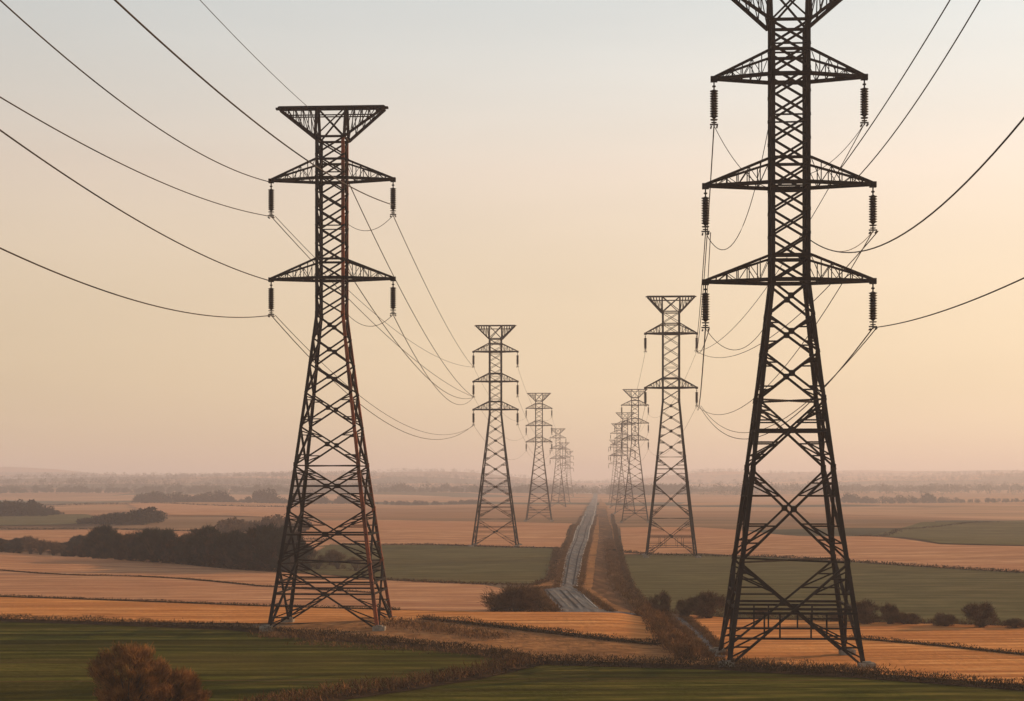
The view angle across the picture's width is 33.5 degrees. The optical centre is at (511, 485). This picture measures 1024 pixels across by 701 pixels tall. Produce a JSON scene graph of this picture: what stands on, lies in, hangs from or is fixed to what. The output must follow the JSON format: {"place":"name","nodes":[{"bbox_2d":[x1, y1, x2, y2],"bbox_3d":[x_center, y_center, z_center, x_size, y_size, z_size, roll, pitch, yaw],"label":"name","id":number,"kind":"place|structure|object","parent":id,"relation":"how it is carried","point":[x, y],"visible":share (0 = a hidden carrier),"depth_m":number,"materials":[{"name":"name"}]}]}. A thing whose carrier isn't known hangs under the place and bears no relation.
{"place":"outdoors","nodes":[
{"label":"outdoors","id":0,"kind":"place"},
{"bbox_2d":[0,514,149,524],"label":"green field","id":1,"kind":"structure","parent":0,"point":[56,519],"depth_m":711.96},
{"bbox_2d":[0,499,64,515],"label":"woodland","id":2,"kind":"object","parent":1,"relation":"on","point":[22,508],"visible":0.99,"depth_m":744.98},
{"bbox_2d":[76,506,167,524],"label":"woodland","id":3,"kind":"object","parent":1,"relation":"on","point":[145,516],"visible":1,"depth_m":589.81,"materials":[{"name":"plant"}]},
{"bbox_2d":[0,529,329,568],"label":"stubble field","id":4,"kind":"structure","parent":0,"point":[62,536],"depth_m":464.89,"materials":[{"name":"plant"}]},
{"bbox_2d":[121,503,299,518],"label":"stubble field","id":5,"kind":"structure","parent":0,"point":[180,509],"depth_m":937.91,"materials":[{"name":"plant"}]},
{"bbox_2d":[0,552,503,611],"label":"stubble field","id":6,"kind":"structure","parent":0,"point":[407,595],"depth_m":230.37,"materials":[{"name":"plant"}]},
{"bbox_2d":[0,621,511,700],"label":"green field","id":7,"kind":"structure","parent":0,"point":[43,661],"depth_m":133.47,"materials":[{"name":"plant"}]},
{"bbox_2d":[85,639,174,700],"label":"bush","id":8,"kind":"object","parent":7,"relation":"on","point":[143,668],"visible":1,"depth_m":98.06,"materials":[{"name":"brown plant"}]},
{"bbox_2d":[134,665,203,700],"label":"bush","id":9,"kind":"object","parent":7,"relation":"on","point":[190,687],"visible":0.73,"depth_m":100.01,"materials":[{"name":"brown plant"}]},
{"bbox_2d":[0,597,664,642],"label":"stubble field","id":10,"kind":"structure","parent":0,"point":[629,626],"depth_m":177.06,"materials":[{"name":"plant"}]},
{"bbox_2d":[290,545,553,583],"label":"green field","id":11,"kind":"structure","parent":0,"point":[471,564],"depth_m":306.09,"materials":[{"name":"plant"}]},
{"bbox_2d":[302,520,571,546],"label":"stubble field","id":12,"kind":"structure","parent":0,"point":[530,534],"depth_m":483.34,"materials":[{"name":"plant"}]},
{"bbox_2d":[0,467,1023,676],"bbox_3d":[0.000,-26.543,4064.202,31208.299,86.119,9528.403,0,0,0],"label":"ground","id":13,"kind":"structure","parent":0,"point":[716,510],"depth_m":1227.86,"materials":[{"name":"plant"}]},
{"bbox_2d":[80,537,101,557],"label":"tree","id":14,"kind":"object","parent":13,"relation":"on","point":[91,549],"visible":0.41,"depth_m":341.79,"materials":[{"name":"brown plant"}]},
{"bbox_2d":[87,523,117,558],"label":"tree","id":15,"kind":"object","parent":13,"relation":"on","point":[99,533],"visible":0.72,"depth_m":331.58,"materials":[{"name":"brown plant"}]},
{"bbox_2d":[102,533,126,559],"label":"tree","id":16,"kind":"object","parent":13,"relation":"on","point":[114,543],"visible":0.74,"depth_m":321.76,"materials":[{"name":"brown plant"}]},
{"bbox_2d":[116,534,138,559],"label":"tree","id":17,"kind":"object","parent":13,"relation":"on","point":[125,539],"visible":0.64,"depth_m":315.80,"materials":[{"name":"brown plant"}]},
{"bbox_2d":[126,535,149,560],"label":"tree","id":18,"kind":"object","parent":13,"relation":"on","point":[137,549],"visible":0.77,"depth_m":311.68,"materials":[{"name":"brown plant"}]},
{"bbox_2d":[138,526,162,562],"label":"tree","id":19,"kind":"object","parent":13,"relation":"on","point":[143,538],"visible":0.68,"depth_m":309.36,"materials":[{"name":"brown plant"}]},
{"bbox_2d":[148,526,182,562],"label":"tree","id":20,"kind":"object","parent":13,"relation":"on","point":[164,536],"visible":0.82,"depth_m":306.47,"materials":[{"name":"brown plant"}]},
{"bbox_2d":[0,527,330,539],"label":"hedgerow","id":21,"kind":"object","parent":13,"relation":"on","point":[140,529],"visible":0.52,"depth_m":548.38,"materials":[{"name":"brown plant"}]},
{"bbox_2d":[43,501,297,506],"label":"hedgerow","id":22,"kind":"object","parent":13,"relation":"on","point":[162,502],"visible":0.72,"depth_m":1156.41,"materials":[{"name":"brown plant"}]},
{"bbox_2d":[165,539,184,563],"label":"tree","id":23,"kind":"object","parent":13,"relation":"on","point":[173,556],"visible":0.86,"depth_m":304.99,"materials":[{"name":"brown plant"}]},
{"bbox_2d":[174,541,190,564],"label":"tree","id":24,"kind":"object","parent":13,"relation":"on","point":[179,547],"visible":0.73,"depth_m":303.60,"materials":[{"name":"brown plant"}]},
{"bbox_2d":[0,569,375,592],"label":"hedgerow","id":25,"kind":"object","parent":13,"relation":"on","point":[177,578],"visible":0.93,"depth_m":248.68,"materials":[{"name":"brown plant"}]},
{"bbox_2d":[181,535,205,564],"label":"tree","id":26,"kind":"object","parent":13,"relation":"on","point":[192,544],"visible":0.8,"depth_m":302.04,"materials":[{"name":"brown plant"}]},
{"bbox_2d":[0,594,399,609],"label":"hedgerow","id":27,"kind":"object","parent":13,"relation":"on","point":[141,599],"visible":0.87,"depth_m":197.63,"materials":[{"name":"brown plant"}]},
{"bbox_2d":[191,536,213,566],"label":"tree","id":28,"kind":"object","parent":13,"relation":"on","point":[197,562],"visible":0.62,"depth_m":300.39,"materials":[{"name":"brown plant"}]},
{"bbox_2d":[195,525,220,563],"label":"tree","id":29,"kind":"object","parent":13,"relation":"on","point":[205,531],"visible":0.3,"depth_m":308.61,"materials":[{"name":"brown plant"}]},
{"bbox_2d":[208,529,245,567],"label":"tree","id":30,"kind":"object","parent":13,"relation":"on","point":[222,542],"visible":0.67,"depth_m":295.33,"materials":[{"name":"brown plant"}]},
{"bbox_2d":[225,540,242,568],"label":"tree","id":31,"kind":"object","parent":13,"relation":"on","point":[229,551],"visible":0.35,"depth_m":294.02,"materials":[{"name":"brown plant"}]},
{"bbox_2d":[229,532,264,569],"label":"tree","id":32,"kind":"object","parent":13,"relation":"on","point":[239,545],"visible":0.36,"depth_m":290.98,"materials":[{"name":"brown plant"}]},
{"bbox_2d":[239,526,276,570],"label":"tree","id":33,"kind":"object","parent":13,"relation":"on","point":[246,553],"visible":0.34,"depth_m":288.39,"materials":[{"name":"brown plant"}]},
{"bbox_2d":[0,482,522,492],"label":"woodland","id":34,"kind":"object","parent":13,"relation":"on","point":[205,489],"visible":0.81,"depth_m":1955.61,"materials":[{"name":"plant"}]},
{"bbox_2d":[216,513,311,532],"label":"woodland","id":35,"kind":"object","parent":13,"relation":"on","point":[229,525],"visible":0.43,"depth_m":485.12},
{"bbox_2d":[241,520,289,570],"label":"tree","id":36,"kind":"object","parent":13,"relation":"on","point":[261,556],"visible":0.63,"depth_m":285.78,"materials":[{"name":"brown plant"}]},
{"bbox_2d":[274,536,313,571],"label":"tree","id":37,"kind":"object","parent":13,"relation":"on","point":[290,560],"visible":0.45,"depth_m":278.35,"materials":[{"name":"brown plant"}]},
{"bbox_2d":[131,488,483,504],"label":"woodland","id":38,"kind":"object","parent":13,"relation":"on","point":[260,496],"visible":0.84,"depth_m":1302.70,"materials":[{"name":"plant"}]},
{"bbox_2d":[259,105,396,631],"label":"electricity pylon","id":39,"kind":"object","parent":13,"relation":"on","point":[344,278],"visible":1,"depth_m":163.81,"materials":[{"name":"metal"}]},
{"bbox_2d":[0,129,270,280],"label":"power line","id":40,"kind":"object","parent":39,"relation":"attached to","point":[10,137],"visible":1,"depth_m":113.01,"materials":[{"name":"metal"}]},
{"bbox_2d":[0,0,270,182],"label":"power line","id":41,"kind":"object","parent":39,"relation":"attached to","point":[21,19],"visible":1,"depth_m":112.30,"materials":[{"name":"metal"}]},
{"bbox_2d":[0,247,270,317],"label":"power line","id":42,"kind":"object","parent":39,"relation":"attached to","point":[117,294],"visible":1,"depth_m":112.35,"materials":[{"name":"metal"}]},
{"bbox_2d":[0,96,270,216],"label":"power line","id":43,"kind":"object","parent":39,"relation":"attached to","point":[117,161],"visible":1,"depth_m":112.60,"materials":[{"name":"metal"}]},
{"bbox_2d":[114,0,392,204],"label":"power line","id":44,"kind":"object","parent":39,"relation":"attached to","point":[163,44],"visible":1,"depth_m":93.06,"materials":[{"name":"metal"}]},
{"bbox_2d":[347,179,471,395],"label":"power line","id":45,"kind":"object","parent":39,"relation":"attached to","point":[396,281],"visible":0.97,"depth_m":205.81,"materials":[{"name":"metal"}]},
{"bbox_2d":[327,551,348,568],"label":"bare tree","id":46,"kind":"object","parent":13,"relation":"on","point":[338,556],"visible":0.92,"depth_m":290.35,"materials":[{"name":"brown plant"}]},
{"bbox_2d":[288,664,541,700],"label":"verge","id":47,"kind":"structure","parent":13,"relation":"on","point":[420,686],"depth_m":115.67,"materials":[{"name":"plant"}]},
{"bbox_2d":[232,651,543,700],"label":"hedgerow","id":48,"kind":"object","parent":47,"relation":"on","point":[468,671],"visible":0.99,"depth_m":114.64,"materials":[{"name":"plant"}]},
{"bbox_2d":[361,543,551,547],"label":"hedgerow","id":49,"kind":"object","parent":13,"relation":"on","point":[480,545],"visible":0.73,"depth_m":386.10,"materials":[{"name":"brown plant"}]},
{"bbox_2d":[386,546,562,585],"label":"hedgerow","id":50,"kind":"object","parent":13,"relation":"on","point":[553,568],"visible":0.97,"depth_m":244.64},
{"bbox_2d":[284,638,699,662],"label":"rough grass","id":51,"kind":"structure","parent":13,"relation":"on","point":[406,646],"depth_m":139.53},
{"bbox_2d":[468,325,521,547],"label":"electricity pylon","id":52,"kind":"object","parent":13,"relation":"on","point":[500,409],"visible":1,"depth_m":383.77,"materials":[{"name":"metal"}]},
{"bbox_2d":[275,499,722,664],"bbox_3d":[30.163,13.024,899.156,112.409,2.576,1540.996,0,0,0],"label":"verge","id":53,"kind":"structure","parent":13,"relation":"on","point":[545,642],"depth_m":152.71,"materials":[{"name":"brown plant"}]},
{"bbox_2d":[373,616,524,640],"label":"hedgerow","id":54,"kind":"object","parent":53,"relation":"on","point":[428,623],"visible":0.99,"depth_m":157.37,"materials":[{"name":"plant"}]},
{"bbox_2d":[574,514,598,585],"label":"rough grass","id":55,"kind":"structure","parent":53,"relation":"on","point":[580,580],"depth_m":310.63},
{"bbox_2d":[572,585,617,611],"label":"rough grass","id":56,"kind":"structure","parent":53,"relation":"on","point":[599,602],"depth_m":200.47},
{"bbox_2d":[661,612,718,657],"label":"rough grass","id":57,"kind":"structure","parent":53,"relation":"on","point":[685,630],"depth_m":154.41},
{"bbox_2d":[0,467,1023,495],"bbox_3d":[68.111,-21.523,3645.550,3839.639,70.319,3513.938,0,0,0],"label":"hillside woods","id":58,"kind":"object","parent":13,"relation":"on","point":[738,489],"visible":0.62,"depth_m":2807.02,"materials":[{"name":"plant"}]},
{"bbox_2d":[0,618,1023,690],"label":"verge","id":59,"kind":"structure","parent":13,"relation":"on","point":[621,665],"depth_m":129.45,"materials":[{"name":"grass"},{"name":"plant"}]},
{"bbox_2d":[0,613,542,661],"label":"hedgerow","id":60,"kind":"object","parent":59,"relation":"on","point":[411,641],"visible":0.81,"depth_m":157.88,"materials":[{"name":"brown plant"}]},
{"bbox_2d":[243,629,404,643],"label":"rough grass","id":61,"kind":"structure","parent":59,"relation":"on","point":[299,635],"depth_m":151.88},
{"bbox_2d":[531,652,1023,688],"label":"hedgerow","id":62,"kind":"object","parent":59,"relation":"on","point":[872,672],"visible":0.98,"depth_m":124.59,"materials":[{"name":"brown plant"}]},
{"bbox_2d":[694,654,890,675],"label":"rough grass","id":63,"kind":"structure","parent":59,"relation":"on","point":[804,663],"depth_m":127.08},
{"bbox_2d":[477,581,552,611],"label":"bush","id":64,"kind":"object","parent":13,"relation":"on","point":[521,598],"visible":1,"depth_m":184.46,"materials":[{"name":"brown plant"}]},
{"bbox_2d":[503,532,568,611],"bbox_3d":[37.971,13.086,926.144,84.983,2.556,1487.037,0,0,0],"label":"verge","id":65,"kind":"structure","parent":13,"relation":"on","point":[550,583],"depth_m":235.31,"materials":[{"name":"brown plant"}]},
{"bbox_2d":[540,515,583,588],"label":"rough grass","id":66,"kind":"structure","parent":65,"relation":"on","point":[560,574],"depth_m":295.83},
{"bbox_2d":[524,393,553,521],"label":"electricity pylon","id":67,"kind":"object","parent":13,"relation":"on","point":[542,441],"visible":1,"depth_m":662.69,"materials":[{"name":"metal"}]},
{"bbox_2d":[416,614,663,645],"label":"hedgerow","id":68,"kind":"object","parent":13,"relation":"on","point":[649,640],"visible":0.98,"depth_m":157.36,"materials":[{"name":"brown plant"}]},
{"bbox_2d":[518,484,573,493],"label":"woodland","id":69,"kind":"object","parent":13,"relation":"on","point":[542,490],"visible":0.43,"depth_m":2127.96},
{"bbox_2d":[533,585,562,611],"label":"rough grass","id":70,"kind":"structure","parent":13,"relation":"on","point":[555,608],"depth_m":195.34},
{"bbox_2d":[550,428,565,506],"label":"electricity pylon","id":71,"kind":"object","parent":13,"relation":"on","point":[560,432],"visible":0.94,"depth_m":1074.67,"materials":[{"name":"metal"}]},
{"bbox_2d":[558,442,570,502],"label":"electricity pylon","id":72,"kind":"object","parent":13,"relation":"on","point":[560,443],"visible":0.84,"depth_m":1415.27,"materials":[{"name":"metal"}]},
{"bbox_2d":[609,423,628,507],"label":"electricity pylon","id":73,"kind":"object","parent":13,"relation":"on","point":[616,427],"visible":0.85,"depth_m":1010.38,"materials":[{"name":"metal"}]},
{"bbox_2d":[599,538,648,608],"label":"rough grass","id":74,"kind":"structure","parent":13,"relation":"on","point":[612,563],"depth_m":259.35,"materials":[{"name":"plant"}]},
{"bbox_2d":[613,412,635,513],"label":"electricity pylon","id":75,"kind":"object","parent":13,"relation":"on","point":[627,447],"visible":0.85,"depth_m":840.21,"materials":[{"name":"metal"}]},
{"bbox_2d":[610,513,650,605],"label":"hedgerow","id":76,"kind":"object","parent":13,"relation":"on","point":[625,569],"visible":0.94,"depth_m":278.64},
{"bbox_2d":[620,389,648,522],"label":"electricity pylon","id":77,"kind":"object","parent":13,"relation":"on","point":[631,423],"visible":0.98,"depth_m":637.73,"materials":[{"name":"metal"}]},
{"bbox_2d":[605,483,693,494],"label":"woodland","id":78,"kind":"object","parent":13,"relation":"on","point":[662,486],"visible":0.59,"depth_m":1951.44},
{"bbox_2d":[648,590,671,612],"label":"shrub","id":79,"kind":"object","parent":13,"relation":"on","point":[662,598],"visible":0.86,"depth_m":180.01,"materials":[{"name":"brown plant"}]},
{"bbox_2d":[629,602,707,659],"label":"hedgerow","id":80,"kind":"object","parent":13,"relation":"on","point":[672,638],"visible":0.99,"depth_m":150.72,"materials":[{"name":"plant"}]},
{"bbox_2d":[642,295,700,557],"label":"electricity pylon","id":81,"kind":"object","parent":13,"relation":"on","point":[678,378],"visible":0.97,"depth_m":324.25,"materials":[{"name":"metal"}]},
{"bbox_2d":[681,615,733,655],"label":"rough grass","id":82,"kind":"structure","parent":13,"relation":"on","point":[714,641],"depth_m":157.29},
{"bbox_2d":[701,0,876,667],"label":"electricity pylon","id":83,"kind":"object","parent":13,"relation":"on","point":[784,184],"visible":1,"depth_m":132.52,"materials":[{"name":"metal"}]},
{"bbox_2d":[696,127,714,351],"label":"power line","id":84,"kind":"object","parent":83,"relation":"attached to","point":[708,221],"visible":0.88,"depth_m":164.73,"materials":[{"name":"metal"}]},
{"bbox_2d":[699,329,871,438],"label":"power line","id":85,"kind":"object","parent":83,"relation":"attached to","point":[819,392],"visible":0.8,"depth_m":157.03,"materials":[{"name":"metal"}]},
{"bbox_2d":[838,0,949,171],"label":"power line","id":86,"kind":"object","parent":83,"relation":"attached to","point":[898,83],"visible":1,"depth_m":105.67,"materials":[{"name":"metal"}]},
{"bbox_2d":[810,117,1023,252],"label":"power line","id":87,"kind":"object","parent":83,"relation":"attached to","point":[990,156],"visible":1,"depth_m":80.30,"materials":[{"name":"metal"}]},
{"bbox_2d":[853,0,980,181],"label":"power line","id":88,"kind":"object","parent":83,"relation":"attached to","point":[924,88],"visible":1,"depth_m":103.09,"materials":[{"name":"metal"}]},
{"bbox_2d":[873,277,1023,327],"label":"power line","id":89,"kind":"object","parent":83,"relation":"attached to","point":[957,305],"visible":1,"depth_m":101.09,"materials":[{"name":"metal"}]},
{"bbox_2d":[605,549,1023,572],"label":"hedgerow","id":90,"kind":"object","parent":13,"relation":"on","point":[873,562],"visible":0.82,"depth_m":294.64,"materials":[{"name":"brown plant"}]},
{"bbox_2d":[670,608,1021,625],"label":"hedgerow","id":91,"kind":"object","parent":13,"relation":"on","point":[920,620],"visible":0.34,"depth_m":172.77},
{"bbox_2d":[692,481,1023,491],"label":"woodland","id":92,"kind":"object","parent":13,"relation":"on","point":[940,487],"visible":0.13,"depth_m":2350.56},
{"bbox_2d":[829,492,1023,503],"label":"woodland","id":93,"kind":"object","parent":13,"relation":"on","point":[926,497],"visible":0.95,"depth_m":1384.88,"materials":[{"name":"plant"}]},
{"bbox_2d":[847,634,1023,654],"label":"hedgerow","id":94,"kind":"object","parent":13,"relation":"on","point":[938,643],"visible":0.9,"depth_m":145.30,"materials":[{"name":"brown plant"}]},
{"bbox_2d":[0,0,1023,482],"label":"sky","id":95,"kind":"structure","parent":0,"point":[549,160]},
{"bbox_2d":[561,490,597,585],"bbox_3d":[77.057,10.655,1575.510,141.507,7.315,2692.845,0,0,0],"label":"road","id":96,"kind":"structure","parent":0,"point":[590,509],"depth_m":402.68,"materials":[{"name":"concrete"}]},
{"bbox_2d":[591,508,636,610],"bbox_3d":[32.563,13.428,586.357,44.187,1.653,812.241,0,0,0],"label":"dirt track","id":97,"kind":"structure","parent":0,"point":[600,586],"depth_m":270.34,"materials":[{"name":"soil"}]},
{"bbox_2d":[545,586,725,656],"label":"road","id":98,"kind":"structure","parent":0,"point":[587,607],"depth_m":195.03,"materials":[{"name":"asphalt"}]},
{"bbox_2d":[340,664,1023,700],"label":"green field","id":99,"kind":"structure","parent":0,"point":[544,682],"depth_m":114.17,"materials":[{"name":"plant"}]},
{"bbox_2d":[620,527,1023,571],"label":"stubble field","id":100,"kind":"structure","parent":0,"point":[860,548],"depth_m":348.20,"materials":[{"name":"plant"}]},
{"bbox_2d":[624,554,1023,623],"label":"green field","id":101,"kind":"structure","parent":0,"point":[927,592],"depth_m":237.27,"materials":[{"name":"plant"}]},
{"bbox_2d":[690,615,1023,683],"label":"stubble field","id":102,"kind":"structure","parent":0,"point":[923,658],"depth_m":144.54,"materials":[{"name":"plant"}]},
{"bbox_2d":[675,597,698,617],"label":"shrub","id":103,"kind":"object","parent":102,"relation":"on","point":[683,607],"visible":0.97,"depth_m":176.25,"materials":[{"name":"brown plant"}]},
{"bbox_2d":[688,589,725,617],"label":"shrub","id":104,"kind":"object","parent":102,"relation":"on","point":[709,603],"visible":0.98,"depth_m":175.93,"materials":[{"name":"brown plant"}]},
{"bbox_2d":[849,598,881,623],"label":"shrub","id":105,"kind":"object","parent":102,"relation":"on","point":[864,610],"visible":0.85,"depth_m":169.39,"materials":[{"name":"brown plant"}]},
{"bbox_2d":[879,601,898,623],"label":"shrub","id":106,"kind":"object","parent":102,"relation":"on","point":[888,610],"visible":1,"depth_m":168.86,"materials":[{"name":"brown plant"}]},
{"bbox_2d":[893,611,921,623],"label":"shrub","id":107,"kind":"object","parent":102,"relation":"on","point":[901,617],"visible":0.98,"depth_m":168.67,"materials":[{"name":"brown plant"}]},
{"bbox_2d":[931,612,958,626],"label":"shrub","id":108,"kind":"object","parent":102,"relation":"on","point":[941,619],"visible":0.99,"depth_m":166.37,"materials":[{"name":"brown plant"}]},
{"bbox_2d":[961,600,1000,627],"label":"shrub","id":109,"kind":"object","parent":102,"relation":"on","point":[981,614],"visible":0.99,"depth_m":164.82,"materials":[{"name":"brown plant"}]},
{"bbox_2d":[875,520,1023,544],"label":"green field","id":110,"kind":"structure","parent":0,"point":[1002,532],"depth_m":482.37,"materials":[{"name":"plant"}]},
{"bbox_2d":[852,521,998,536],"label":"hedgerow","id":111,"kind":"object","parent":110,"relation":"on","point":[885,535],"visible":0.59,"depth_m":494.59,"materials":[{"name":"brown plant"}]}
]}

